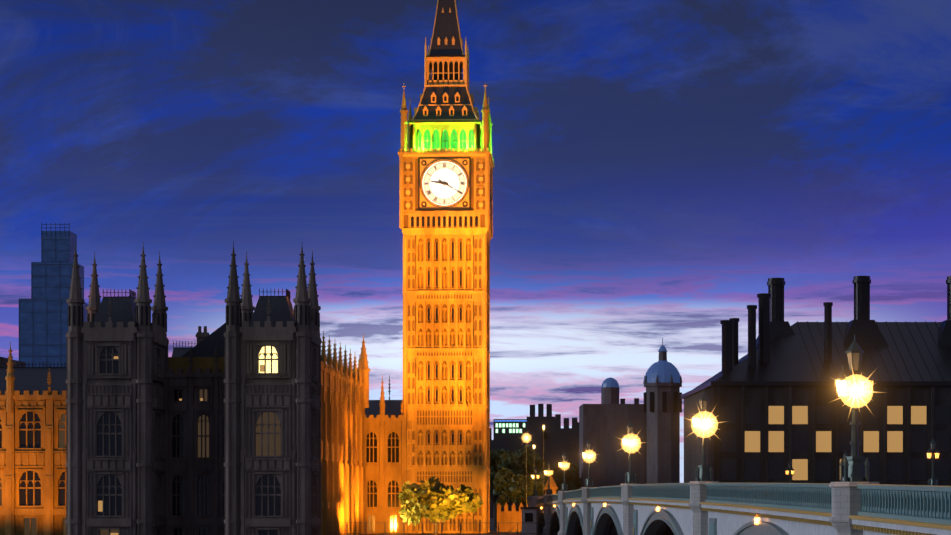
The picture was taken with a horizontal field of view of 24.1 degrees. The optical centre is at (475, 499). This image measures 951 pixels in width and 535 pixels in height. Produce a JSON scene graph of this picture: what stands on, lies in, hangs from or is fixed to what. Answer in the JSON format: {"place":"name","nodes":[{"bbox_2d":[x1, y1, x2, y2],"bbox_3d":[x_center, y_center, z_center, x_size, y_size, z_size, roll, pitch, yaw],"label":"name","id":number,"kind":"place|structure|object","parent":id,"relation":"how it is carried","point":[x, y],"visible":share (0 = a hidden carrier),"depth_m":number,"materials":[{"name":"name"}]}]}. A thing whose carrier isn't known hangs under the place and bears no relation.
{"place":"outdoors","nodes":[
{"label":"outdoors","id":0,"kind":"place"},
{"bbox_2d":[19,223,87,366],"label":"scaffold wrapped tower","id":1,"kind":"structure","parent":0,"point":[43,319],"depth_m":400.18,"materials":[{"name":"blue glass"}]},
{"bbox_2d":[359,518,521,534],"bbox_3d":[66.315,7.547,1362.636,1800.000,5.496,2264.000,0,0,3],"label":"ground","id":2,"kind":"structure","parent":0,"point":[493,529],"depth_m":301.83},
{"bbox_2d":[0,357,25,366],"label":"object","id":3,"kind":"object","parent":2,"relation":"on","point":[4,360],"visible":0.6,"depth_m":333.66,"materials":[{"name":"stone"}]},
{"bbox_2d":[0,342,65,534],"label":"palace building","id":4,"kind":"structure","parent":2,"relation":"on","point":[32,450],"depth_m":236.61,"materials":[{"name":"orange stone"}]},
{"bbox_2d":[66,241,321,534],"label":"palace pavilion","id":5,"kind":"structure","parent":2,"relation":"on","point":[155,445],"depth_m":227.25,"materials":[{"name":"stone"}]},
{"bbox_2d":[168,323,411,534],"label":"palace wing","id":6,"kind":"structure","parent":2,"relation":"on","point":[366,474],"depth_m":297.44,"materials":[{"name":"orange stone"}]},
{"bbox_2d":[398,476,483,534],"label":"tree","id":7,"kind":"object","parent":2,"relation":"on","point":[433,500],"visible":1,"depth_m":283.90,"materials":[{"name":"green plant"}]},
{"bbox_2d":[327,522,555,534],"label":"fence","id":8,"kind":"object","parent":2,"relation":"on","point":[422,533],"visible":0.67,"depth_m":237.91,"materials":[{"name":"grey metal"}]},
{"bbox_2d":[398,0,493,532],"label":"clock tower","id":9,"kind":"structure","parent":2,"relation":"on","point":[446,163],"depth_m":310.15,"materials":[{"name":"stone"}]},
{"bbox_2d":[490,488,501,526],"bbox_3d":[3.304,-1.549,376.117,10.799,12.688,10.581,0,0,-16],"label":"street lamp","id":10,"kind":"object","parent":2,"relation":"on","point":[495,494],"depth_m":376.14,"materials":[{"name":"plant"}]},
{"bbox_2d":[490,444,546,510],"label":"tree","id":11,"kind":"object","parent":2,"relation":"on","point":[514,461],"visible":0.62,"depth_m":345.48,"materials":[{"name":"green plant"}]},
{"bbox_2d":[492,467,545,510],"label":"tree","id":12,"kind":"object","parent":2,"relation":"on","point":[509,484],"visible":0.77,"depth_m":332.60,"materials":[{"name":"green plant"}]},
{"bbox_2d":[520,507,537,534],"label":"kiosk","id":13,"kind":"object","parent":2,"relation":"on","point":[529,517],"visible":0.92,"depth_m":272.70,"materials":[{"name":"white"}]},
{"bbox_2d":[525,424,544,506],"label":"street lamps","id":14,"kind":"object","parent":2,"relation":"on","point":[526,435],"visible":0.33,"depth_m":326.18,"materials":[{"name":"grey metal"}]},
{"bbox_2d":[545,462,562,492],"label":"tree","id":15,"kind":"object","parent":2,"relation":"on","point":[557,475],"visible":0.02,"depth_m":358.71,"materials":[{"name":"green plant"}]},
{"bbox_2d":[490,398,638,531],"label":"distant city blocks","id":16,"kind":"structure","parent":2,"relation":"on","point":[509,434],"depth_m":496.03,"materials":[{"name":"black glass"}]},
{"bbox_2d":[552,462,578,488],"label":"tree","id":17,"kind":"object","parent":2,"relation":"on","point":[576,468],"visible":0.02,"depth_m":406.56,"materials":[{"name":"green plant"}]},
{"bbox_2d":[552,463,582,492],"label":"tree","id":18,"kind":"object","parent":2,"relation":"on","point":[573,482],"visible":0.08,"depth_m":389.41,"materials":[{"name":"green plant"}]},
{"bbox_2d":[0,0,950,482],"label":"sky","id":19,"kind":"structure","parent":0,"point":[657,163],"materials":[{"name":"blue"}]},
{"bbox_2d":[579,338,681,488],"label":"domed building","id":20,"kind":"structure","parent":0,"point":[654,417],"depth_m":391.25,"materials":[{"name":"grey stone"}]},
{"bbox_2d":[680,276,950,485],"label":"building","id":21,"kind":"structure","parent":0,"point":[777,405],"depth_m":318.63,"materials":[{"name":"black brick"}]},
{"bbox_3d":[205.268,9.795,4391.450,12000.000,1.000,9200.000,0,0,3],"label":"river water","id":22,"kind":"structure","parent":0,"visible":0},
{"bbox_2d":[527,334,950,534],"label":"bridge","id":23,"kind":"structure","parent":22,"relation":"on","point":[854,501],"depth_m":77.93,"materials":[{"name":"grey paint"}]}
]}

